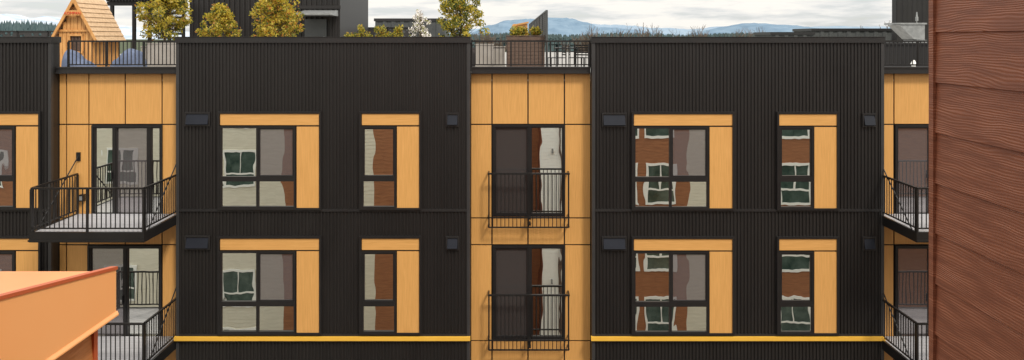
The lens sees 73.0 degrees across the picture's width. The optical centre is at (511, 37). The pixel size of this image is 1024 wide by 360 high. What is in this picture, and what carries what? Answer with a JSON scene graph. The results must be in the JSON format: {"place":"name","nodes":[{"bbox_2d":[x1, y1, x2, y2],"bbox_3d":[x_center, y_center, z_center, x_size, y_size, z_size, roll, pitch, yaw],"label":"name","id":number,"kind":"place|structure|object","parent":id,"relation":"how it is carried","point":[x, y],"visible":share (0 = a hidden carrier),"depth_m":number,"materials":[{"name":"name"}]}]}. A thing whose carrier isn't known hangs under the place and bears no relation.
{"place":"outdoors","nodes":[
{"label":"outdoors","id":0,"kind":"place"},
{"bbox_2d":[0,14,189,38],"bbox_3d":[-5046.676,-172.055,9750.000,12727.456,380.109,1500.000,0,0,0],"label":"hills","id":1,"kind":"structure","parent":0,"point":[126,32],"depth_m":9992.81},
{"bbox_2d":[120,39,505,53],"bbox_3d":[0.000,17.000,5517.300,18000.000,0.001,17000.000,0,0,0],"label":"ground","id":2,"kind":"structure","parent":0,"point":[125,46],"depth_m":1809.99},
{"bbox_2d":[0,19,57,36],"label":"conifer wood","id":3,"kind":"object","parent":2,"relation":"on","point":[21,26],"visible":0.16,"depth_m":561.91,"materials":[{"name":"green plant"}]},
{"bbox_2d":[0,37,928,359],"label":"apartment building","id":4,"kind":"structure","parent":2,"relation":"on","point":[444,199],"depth_m":17.28,"materials":[{"name":"black metal"}]},
{"bbox_2d":[0,111,41,209],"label":"window","id":5,"kind":"structure","parent":4,"relation":"in","point":[20,131],"depth_m":17.24,"materials":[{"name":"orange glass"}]},
{"bbox_2d":[0,236,41,270],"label":"window","id":6,"kind":"structure","parent":4,"relation":"in","point":[16,253],"depth_m":17.24,"materials":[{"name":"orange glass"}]},
{"bbox_2d":[0,31,53,36],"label":"perforated fence","id":7,"kind":"object","parent":4,"relation":"on","point":[29,33],"visible":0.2,"depth_m":31.30,"materials":[{"name":"grey metal"}]},
{"bbox_2d":[61,49,96,66],"bbox_3d":[-12.377,0.679,19.900,0.966,0.718,0.800,0,0,0],"label":"lounge seat","id":8,"kind":"object","parent":4,"relation":"on","point":[64,62],"visible":0.36,"depth_m":19.66,"materials":[{"name":"blue fabric"}]},
{"bbox_2d":[51,0,125,66],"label":"playhouse","id":9,"kind":"object","parent":4,"relation":"on","point":[87,20],"visible":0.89,"depth_m":21.55,"materials":[{"name":"brown wood"}]},
{"bbox_2d":[67,40,175,66],"bbox_3d":[-9.835,0.403,17.600,2.934,0.683,0.048,0,0,0],"label":"rooftop railing","id":10,"kind":"object","parent":4,"relation":"on","point":[106,64],"visible":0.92,"depth_m":17.59,"materials":[{"name":"black metal"}]},
{"bbox_2d":[87,245,162,335],"bbox_3d":[-9.825,6.467,17.556,1.877,2.404,0.103,0,0,0],"label":"balcony door","id":11,"kind":"structure","parent":4,"relation":"in","point":[139,273],"depth_m":17.60,"materials":[{"name":"clear glass"}]},
{"bbox_2d":[91,125,162,213],"bbox_3d":[-9.764,3.368,17.556,1.796,2.313,0.103,0,0,0],"label":"balcony door","id":12,"kind":"structure","parent":4,"relation":"in","point":[121,155],"depth_m":17.60,"materials":[{"name":"clear glass"}]},
{"bbox_2d":[110,48,146,66],"bbox_3d":[-11.031,0.668,19.900,0.989,0.740,0.800,0,0,0],"label":"lounge seat","id":13,"kind":"object","parent":4,"relation":"on","point":[125,57],"visible":0.45,"depth_m":19.59,"materials":[{"name":"blue fabric"}]},
{"bbox_2d":[106,0,186,48],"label":"pergola","id":14,"kind":"object","parent":4,"relation":"on","point":[111,3],"visible":0.25,"depth_m":24.30,"materials":[{"name":"black paint"}]},
{"bbox_2d":[147,43,175,66],"bbox_3d":[-10.761,0.593,21.800,1.015,0.890,1.030,0,0,0],"label":"planter box","id":15,"kind":"object","parent":4,"relation":"on","point":[160,53],"visible":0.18,"depth_m":21.30,"materials":[{"name":"concrete"}]},
{"bbox_2d":[134,0,192,42],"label":"potted tree","id":16,"kind":"object","parent":4,"relation":"on","point":[163,19],"visible":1,"depth_m":22.37,"materials":[{"name":"yellow plant"}]},
{"bbox_2d":[195,2,242,36],"bbox_3d":[-9.392,-0.308,22.157,1.180,1.697,1.416,0,0,36],"label":"potted tree","id":17,"kind":"object","parent":4,"relation":"on","point":[225,22],"visible":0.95,"depth_m":22.03,"materials":[{"name":"yellow plant"}]},
{"bbox_2d":[217,111,321,209],"bbox_3d":[-6.040,3.055,17.257,2.580,2.450,0.085,0,0,0],"label":"window","id":18,"kind":"structure","parent":4,"relation":"in","point":[267,160],"depth_m":17.24,"materials":[{"name":"clear glass"}]},
{"bbox_2d":[217,236,321,334],"bbox_3d":[-6.040,6.165,17.257,2.580,2.450,0.085,0,0,0],"label":"window","id":19,"kind":"structure","parent":4,"relation":"in","point":[267,285],"depth_m":17.24,"materials":[{"name":"clear glass"}]},
{"bbox_2d":[249,0,304,36],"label":"potted tree","id":20,"kind":"object","parent":4,"relation":"on","point":[275,15],"visible":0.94,"depth_m":21.87,"materials":[{"name":"yellow plant"}]},
{"bbox_2d":[190,0,367,36],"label":"rooftop penthouse","id":21,"kind":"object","parent":4,"relation":"on","point":[331,18],"visible":0.22,"depth_m":26.99,"materials":[{"name":"black metal"}]},
{"bbox_2d":[305,19,326,36],"bbox_3d":[-7.635,0.154,26.890,0.840,1.769,0.140,0,0,0],"label":"door","id":22,"kind":"structure","parent":21,"relation":"in","point":[313,27],"depth_m":26.88,"materials":[{"name":"metal"}]},
{"bbox_2d":[356,24,365,36],"bbox_3d":[-5.483,-0.058,24.981,0.422,0.898,0.531,0,0,0],"label":"shrub","id":23,"kind":"object","parent":4,"relation":"on","point":[362,30],"visible":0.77,"depth_m":24.95,"materials":[{"name":"yellow plant"}]},
{"bbox_2d":[373,24,386,36],"bbox_3d":[-4.762,-0.063,25.021,0.502,0.907,0.430,0,0,0],"label":"shrub","id":24,"kind":"object","parent":4,"relation":"on","point":[382,28],"visible":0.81,"depth_m":24.96,"materials":[{"name":"yellow plant"}]},
{"bbox_2d":[359,111,420,209],"bbox_3d":[-3.030,3.055,17.257,1.540,2.450,0.085,0,0,0],"label":"window","id":25,"kind":"structure","parent":4,"relation":"in","point":[389,141],"depth_m":17.24,"materials":[{"name":"orange glass"}]},
{"bbox_2d":[359,236,420,334],"bbox_3d":[-3.030,6.165,17.257,1.540,2.450,0.085,0,0,0],"label":"window","id":26,"kind":"structure","parent":4,"relation":"in","point":[389,266],"depth_m":17.24,"materials":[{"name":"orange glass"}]},
{"bbox_2d":[368,27,412,36],"bbox_3d":[-6.545,0.259,33.300,3.525,1.558,0.060,0,0,0],"label":"perforated fence","id":27,"kind":"object","parent":4,"relation":"on","point":[373,33],"visible":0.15,"depth_m":33.30,"materials":[{"name":"grey metal"}]},
{"bbox_2d":[393,24,403,36],"bbox_3d":[-4.131,-0.058,25.016,0.396,0.897,0.510,0,0,-22],"label":"shrub","id":28,"kind":"object","parent":4,"relation":"on","point":[398,30],"visible":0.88,"depth_m":24.91,"materials":[{"name":"yellow plant"}]},
{"bbox_2d":[408,9,430,36],"bbox_3d":[-3.514,-0.303,27.017,0.886,1.704,1.038,0,0,25],"label":"potted tree","id":29,"kind":"object","parent":4,"relation":"on","point":[417,16],"visible":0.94,"depth_m":26.89,"materials":[{"name":"white plant"}]},
{"bbox_2d":[472,47,474,66],"bbox_3d":[-1.628,0.673,22.000,1.030,0.730,1.030,0,0,0],"label":"planter box","id":30,"kind":"object","parent":4,"relation":"on","point":[473,55],"visible":0.05,"depth_m":21.50,"materials":[{"name":"grey"}]},
{"bbox_2d":[436,0,489,36],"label":"potted tree","id":31,"kind":"object","parent":30,"relation":"on","point":[457,21],"visible":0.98,"depth_m":21.86,"materials":[{"name":"yellow plant"}]},
{"bbox_2d":[475,44,493,66],"bbox_3d":[-0.830,0.608,20.900,0.551,0.860,0.830,0,0,0],"label":"planter box","id":32,"kind":"object","parent":4,"relation":"on","point":[481,53],"visible":0.6,"depth_m":20.50,"materials":[{"name":"concrete"}]},
{"bbox_2d":[506,35,544,66],"bbox_3d":[0.382,0.483,20.093,1.100,1.110,1.215,0,0,0],"label":"planter box","id":33,"kind":"object","parent":4,"relation":"on","point":[515,45],"visible":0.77,"depth_m":19.50,"materials":[{"name":"brown wood"}]},
{"bbox_2d":[509,26,520,34],"bbox_3d":[0.112,-0.178,19.994,0.405,0.370,0.434,0,0,0],"label":"shrub","id":34,"kind":"object","parent":33,"relation":"in","point":[514,30],"visible":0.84,"depth_m":19.93,"materials":[{"name":"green plant"}]},
{"bbox_2d":[517,25,528,34],"bbox_3d":[0.306,-0.185,19.996,0.377,0.378,0.399,0,0,-22],"label":"shrub","id":35,"kind":"object","parent":33,"relation":"in","point":[523,31],"visible":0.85,"depth_m":19.88,"materials":[{"name":"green plant"}]},
{"bbox_2d":[528,25,542,34],"bbox_3d":[0.665,-0.192,20.032,0.437,0.370,0.398,0,0,0],"label":"shrub","id":36,"kind":"object","parent":33,"relation":"in","point":[534,31],"visible":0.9,"depth_m":19.92,"materials":[{"name":"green plant"}]},
{"bbox_2d":[493,125,564,216],"bbox_3d":[0.431,3.363,17.556,1.836,2.323,0.103,0,0,0],"label":"balcony door","id":37,"kind":"structure","parent":4,"relation":"in","point":[516,148],"depth_m":17.60,"materials":[{"name":"clear glass"}]},
{"bbox_2d":[493,245,564,338],"bbox_3d":[0.431,6.457,17.556,1.836,2.384,0.103,0,0,0],"label":"balcony door","id":38,"kind":"structure","parent":4,"relation":"in","point":[517,269],"depth_m":17.60,"materials":[{"name":"clear glass"}]},
{"bbox_2d":[471,40,590,66],"bbox_3d":[0.475,0.403,17.600,3.054,0.683,0.048,0,0,0],"label":"rooftop railing","id":39,"kind":"object","parent":4,"relation":"on","point":[526,41],"visible":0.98,"depth_m":17.59,"materials":[{"name":"black metal"}]},
{"bbox_2d":[529,10,547,66],"bbox_3d":[0.971,0.129,28.930,0.060,1.819,19.260,0,0,0],"label":"privacy screen","id":40,"kind":"object","parent":4,"relation":"on","point":[541,21],"visible":0.37,"depth_m":21.19,"materials":[{"name":"grey wood"}]},
{"bbox_2d":[548,44,565,66],"bbox_3d":[1.340,0.608,20.700,0.480,0.860,0.480,0,0,-10],"label":"patio chair","id":41,"kind":"object","parent":4,"relation":"on","point":[564,50],"visible":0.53,"depth_m":20.51,"materials":[{"name":"black paint"}]},
{"bbox_2d":[555,47,579,66],"bbox_3d":[1.639,0.663,20.700,0.700,0.750,0.700,0,0,0],"label":"patio table","id":42,"kind":"object","parent":4,"relation":"on","point":[556,48],"visible":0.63,"depth_m":20.39,"materials":[{"name":"black paint"}]},
{"bbox_2d":[568,44,584,66],"bbox_3d":[1.938,0.608,20.700,0.480,0.860,0.480,0,0,10],"label":"patio chair","id":43,"kind":"object","parent":4,"relation":"on","point":[574,57],"visible":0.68,"depth_m":20.51,"materials":[{"name":"black paint"}]},
{"bbox_2d":[574,44,588,66],"bbox_3d":[2.178,0.608,20.700,0.480,0.860,0.480,0,0,31],"label":"patio chair","id":44,"kind":"object","parent":4,"relation":"on","point":[582,52],"visible":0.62,"depth_m":20.50,"materials":[{"name":"black paint"}]},
{"bbox_2d":[631,112,734,209],"bbox_3d":[4.260,3.065,17.257,2.560,2.450,0.085,0,0,0],"label":"window","id":45,"kind":"structure","parent":4,"relation":"in","point":[680,160],"depth_m":17.24,"materials":[{"name":"clear glass"}]},
{"bbox_2d":[631,236,734,334],"bbox_3d":[4.260,6.175,17.257,2.560,2.450,0.085,0,0,0],"label":"window","id":46,"kind":"structure","parent":4,"relation":"in","point":[681,285],"depth_m":17.25,"materials":[{"name":"clear glass"}]},
{"bbox_2d":[776,112,838,209],"bbox_3d":[7.370,3.065,17.257,1.540,2.450,0.085,0,0,0],"label":"window","id":47,"kind":"structure","parent":4,"relation":"in","point":[807,143],"depth_m":17.24,"materials":[{"name":"orange glass"}]},
{"bbox_2d":[776,236,838,334],"bbox_3d":[7.370,6.175,17.257,1.540,2.450,0.085,0,0,0],"label":"window","id":48,"kind":"structure","parent":4,"relation":"in","point":[807,267],"depth_m":17.24,"materials":[{"name":"orange glass"}]},
{"bbox_2d":[884,23,926,42],"bbox_3d":[13.295,0.266,23.350,1.064,1.543,0.780,0,0,0],"label":"exhaust duct","id":49,"kind":"object","parent":4,"relation":"on","point":[911,31],"visible":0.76,"depth_m":23.00,"materials":[{"name":"metal"}]},
{"bbox_2d":[884,43,928,66],"bbox_3d":[11.318,0.588,20.250,2.316,0.900,0.400,0,0,0],"label":"rooftop railing","id":50,"kind":"object","parent":4,"relation":"on","point":[906,53],"visible":0.25,"depth_m":20.10,"materials":[{"name":"black metal"}]},
{"bbox_2d":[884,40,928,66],"bbox_3d":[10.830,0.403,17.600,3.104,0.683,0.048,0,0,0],"label":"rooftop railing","id":51,"kind":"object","parent":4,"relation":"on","point":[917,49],"visible":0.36,"depth_m":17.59,"materials":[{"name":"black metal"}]},
{"bbox_2d":[894,125,928,213],"bbox_3d":[10.643,3.368,17.556,1.850,2.313,0.103,0,0,0],"label":"balcony door","id":52,"kind":"structure","parent":4,"relation":"in","point":[911,142],"depth_m":17.60,"materials":[{"name":"clear glass"}]},
{"bbox_2d":[894,245,928,335],"bbox_3d":[10.643,6.467,17.556,1.850,2.404,0.103,0,0,0],"label":"balcony door","id":53,"kind":"structure","parent":4,"relation":"in","point":[911,262],"depth_m":17.60,"materials":[{"name":"clear glass"}]},
{"bbox_2d":[0,0,1023,359],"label":"siding building","id":54,"kind":"structure","parent":2,"relation":"on","point":[976,178],"depth_m":2.13,"materials":[{"name":"brown wood"}]},
{"bbox_2d":[560,31,605,49],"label":"bare tree","id":55,"kind":"object","parent":2,"relation":"on","point":[579,42],"visible":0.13,"depth_m":152.50,"materials":[{"name":"plant"}]},
{"bbox_2d":[571,26,613,51],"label":"bare tree","id":56,"kind":"object","parent":2,"relation":"on","point":[585,38],"visible":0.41,"depth_m":133.13,"materials":[{"name":"plant"}]},
{"bbox_2d":[449,32,754,51],"bbox_3d":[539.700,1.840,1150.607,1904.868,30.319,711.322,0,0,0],"label":"wood","id":57,"kind":"object","parent":2,"relation":"on","point":[555,36],"visible":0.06,"depth_m":865.78,"materials":[{"name":"plant"}]},
{"bbox_2d":[610,27,632,36],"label":"bare tree","id":58,"kind":"object","parent":2,"relation":"on","point":[620,34],"visible":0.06,"depth_m":131.93,"materials":[{"name":"plant"}]},
{"bbox_2d":[617,24,662,36],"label":"bare tree","id":59,"kind":"object","parent":2,"relation":"on","point":[648,34],"visible":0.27,"depth_m":135.58,"materials":[{"name":"plant"}]},
{"bbox_2d":[671,31,705,36],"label":"bare tree","id":60,"kind":"object","parent":2,"relation":"on","point":[689,35],"visible":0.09,"depth_m":150.24,"materials":[{"name":"plant"}]},
{"bbox_2d":[719,28,754,36],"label":"bare tree","id":61,"kind":"object","parent":2,"relation":"on","point":[742,33],"visible":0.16,"depth_m":148.87,"materials":[{"name":"plant"}]},
{"bbox_2d":[344,32,355,36],"bbox_3d":[-5.844,0.076,24.997,0.496,0.632,0.506,0,0,-36],"label":"shrub","id":62,"kind":"object","parent":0,"point":[351,35],"visible":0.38,"depth_m":24.87,"materials":[{"name":"yellow plant"}]},
{"bbox_2d":[364,31,372,36],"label":"shrub","id":63,"kind":"object","parent":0,"point":[369,35],"visible":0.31,"depth_m":24.92,"materials":[{"name":"yellow plant"}]},
{"bbox_2d":[383,32,394,36],"bbox_3d":[-4.455,0.054,24.971,0.539,0.676,0.504,0,0,30],"label":"shrub","id":64,"kind":"object","parent":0,"point":[387,34],"visible":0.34,"depth_m":24.92,"materials":[{"name":"yellow plant"}]},
{"bbox_2d":[374,18,449,36],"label":"distant building","id":65,"kind":"structure","parent":0,"point":[434,29],"depth_m":61.95,"materials":[{"name":"black metal"}]},
{"bbox_2d":[0,0,891,31],"label":"sky","id":66,"kind":"structure","parent":0,"point":[679,14],"materials":[{"name":"white"}]},
{"bbox_2d":[471,32,501,45],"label":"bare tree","id":67,"kind":"object","parent":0,"point":[486,37],"visible":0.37,"depth_m":149.76,"materials":[{"name":"plant"}]},
{"bbox_2d":[475,34,505,50],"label":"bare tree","id":68,"kind":"object","parent":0,"point":[499,38],"visible":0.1,"depth_m":156.36,"materials":[{"name":"plant"}]},
{"bbox_2d":[494,46,505,66],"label":"wall","id":69,"kind":"structure","parent":0,"point":[500,54],"depth_m":22.30,"materials":[{"name":"white paint"}]},
{"bbox_2d":[512,22,528,28],"bbox_3d":[0.319,0.207,26.535,0.617,1.661,0.630,0,0,0],"label":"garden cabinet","id":70,"kind":"object","parent":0,"point":[521,24],"visible":0.23,"depth_m":26.25,"materials":[{"name":"brown wood"}]},
{"bbox_2d":[462,18,812,36],"bbox_3d":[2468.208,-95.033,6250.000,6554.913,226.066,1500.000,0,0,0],"label":"hills","id":71,"kind":"structure","parent":0,"point":[564,26],"depth_m":6227.06,"materials":[{"name":"blue"}]},
{"bbox_2d":[449,24,889,34],"bbox_3d":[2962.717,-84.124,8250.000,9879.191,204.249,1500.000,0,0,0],"label":"hills","id":72,"kind":"structure","parent":0,"point":[673,30],"depth_m":8432.54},
{"bbox_2d":[691,26,714,36],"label":"bare tree","id":73,"kind":"object","parent":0,"point":[706,35],"visible":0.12,"depth_m":149.13,"materials":[{"name":"plant"}]},
{"bbox_2d":[754,32,814,36],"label":"distant building","id":74,"kind":"structure","parent":0,"point":[784,34],"depth_m":59.94,"materials":[{"name":"black metal"}]},
{"bbox_2d":[792,28,891,42],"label":"distant building","id":75,"kind":"structure","parent":0,"point":[886,33],"depth_m":61.94,"materials":[{"name":"black metal"}]},
{"bbox_2d":[892,0,928,42],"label":"distant building","id":76,"kind":"structure","parent":0,"point":[904,11],"depth_m":56.00,"materials":[{"name":"black metal"}]}
]}

